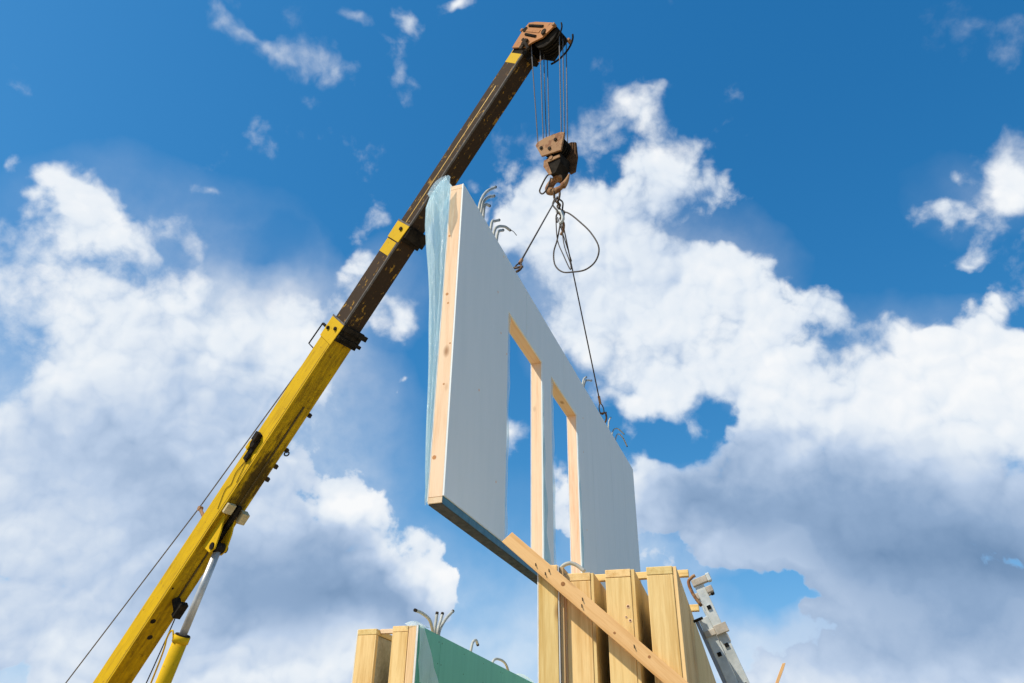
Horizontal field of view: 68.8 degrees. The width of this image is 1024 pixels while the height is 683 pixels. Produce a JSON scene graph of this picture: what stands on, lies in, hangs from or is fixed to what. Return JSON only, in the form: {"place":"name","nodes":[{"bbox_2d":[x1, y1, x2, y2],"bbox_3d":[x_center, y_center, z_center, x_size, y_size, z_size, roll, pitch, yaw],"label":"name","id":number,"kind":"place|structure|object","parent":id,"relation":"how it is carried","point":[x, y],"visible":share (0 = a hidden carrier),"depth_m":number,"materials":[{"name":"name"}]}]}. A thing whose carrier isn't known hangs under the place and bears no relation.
{"place":"outdoors","nodes":[
{"label":"outdoors","id":0,"kind":"place"},
{"bbox_2d":[0,0,1023,682],"label":"sky","id":1,"kind":"structure","parent":0,"point":[802,298],"materials":[{"name":"blue"}]},
{"bbox_3d":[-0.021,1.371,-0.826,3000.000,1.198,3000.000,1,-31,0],"label":"ground","id":2,"kind":"structure","parent":0,"visible":0},
{"bbox_2d":[65,22,573,682],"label":"truck crane","id":3,"kind":"object","parent":2,"relation":"on","point":[205,546],"visible":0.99,"depth_m":12.55,"materials":[{"name":"yellow paint"}]},
{"bbox_2d":[536,132,577,195],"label":"hook block","id":4,"kind":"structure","parent":3,"relation":"hanging from","point":[559,151],"depth_m":10.93,"materials":[{"name":"beige metal"}]},
{"bbox_2d":[513,189,606,422],"bbox_3d":[0.919,-0.973,10.094,0.694,2.781,3.964,-9,-32,16],"label":"lifting sling","id":5,"kind":"object","parent":4,"relation":"hanging from","point":[559,210],"visible":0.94,"depth_m":10.37,"materials":[{"name":"metal"}]},
{"bbox_2d":[425,175,640,589],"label":"wall panel","id":6,"kind":"structure","parent":5,"relation":"hanging from","point":[482,305],"depth_m":6.61,"materials":[{"name":"grey wood"}]},
{"bbox_2d":[351,629,391,682],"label":"wall panel","id":7,"kind":"structure","parent":2,"relation":"on","point":[372,655],"depth_m":6.06,"materials":[{"name":"brown wood"}]},
{"bbox_2d":[380,629,392,633],"bbox_3d":[-1.012,2.384,6.147,0.135,0.034,0.045,-8,-32,14],"label":"batten","id":8,"kind":"object","parent":7,"relation":"on","point":[386,631],"visible":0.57,"depth_m":6.13,"materials":[{"name":"beige wood"}]},
{"bbox_2d":[388,608,531,682],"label":"wall panel","id":9,"kind":"structure","parent":2,"relation":"on","point":[420,653],"depth_m":6.32,"materials":[{"name":"green wood"}]},
{"bbox_2d":[537,565,568,682],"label":"wall panel","id":10,"kind":"structure","parent":2,"relation":"on","point":[551,634],"depth_m":4.28,"materials":[{"name":"brown wood"}]},
{"bbox_2d":[560,561,585,572],"bbox_3d":[0.375,1.460,4.699,0.180,0.159,0.025,-8,-32,14],"label":"conduit","id":11,"kind":"object","parent":10,"relation":"on","point":[576,565],"visible":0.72,"depth_m":4.72,"materials":[{"name":"white plastic"}]},
{"bbox_2d":[564,573,610,682],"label":"wall panel","id":12,"kind":"structure","parent":2,"relation":"on","point":[587,651],"depth_m":4.29,"materials":[{"name":"brown wood"}]},
{"bbox_2d":[595,569,688,581],"bbox_3d":[0.770,1.445,4.604,0.622,0.040,0.041,-8,-32,14],"label":"batten","id":13,"kind":"object","parent":12,"relation":"on","point":[643,575],"visible":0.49,"depth_m":4.58,"materials":[{"name":"brown wood"}]},
{"bbox_2d":[689,604,699,611],"bbox_3d":[1.045,1.954,5.447,0.622,0.045,0.045,-8,-32,14],"label":"batten","id":14,"kind":"object","parent":12,"relation":"on","point":[694,607],"visible":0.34,"depth_m":5.36,"materials":[{"name":"brown wood"}]},
{"bbox_2d":[605,569,654,682],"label":"wall panel","id":15,"kind":"structure","parent":2,"relation":"on","point":[627,598],"depth_m":4.29,"materials":[{"name":"brown wood"}]},
{"bbox_2d":[646,566,715,682],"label":"wall panel","id":16,"kind":"structure","parent":2,"relation":"on","point":[677,646],"depth_m":4.20,"materials":[{"name":"brown wood"}]},
{"bbox_2d":[502,532,687,682],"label":"plank","id":17,"kind":"object","parent":16,"relation":"attached to","point":[634,647],"visible":1,"depth_m":4.22,"materials":[{"name":"brown wood"}]},
{"bbox_2d":[687,572,749,682],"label":"ladder","id":18,"kind":"object","parent":2,"relation":"on","point":[721,650],"visible":1,"depth_m":4.84,"materials":[{"name":"metal"}]},
{"bbox_2d":[775,663,784,682],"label":"slat","id":19,"kind":"object","parent":2,"relation":"on","point":[780,673],"visible":1,"depth_m":4.33,"materials":[{"name":"brown wood"}]}
]}

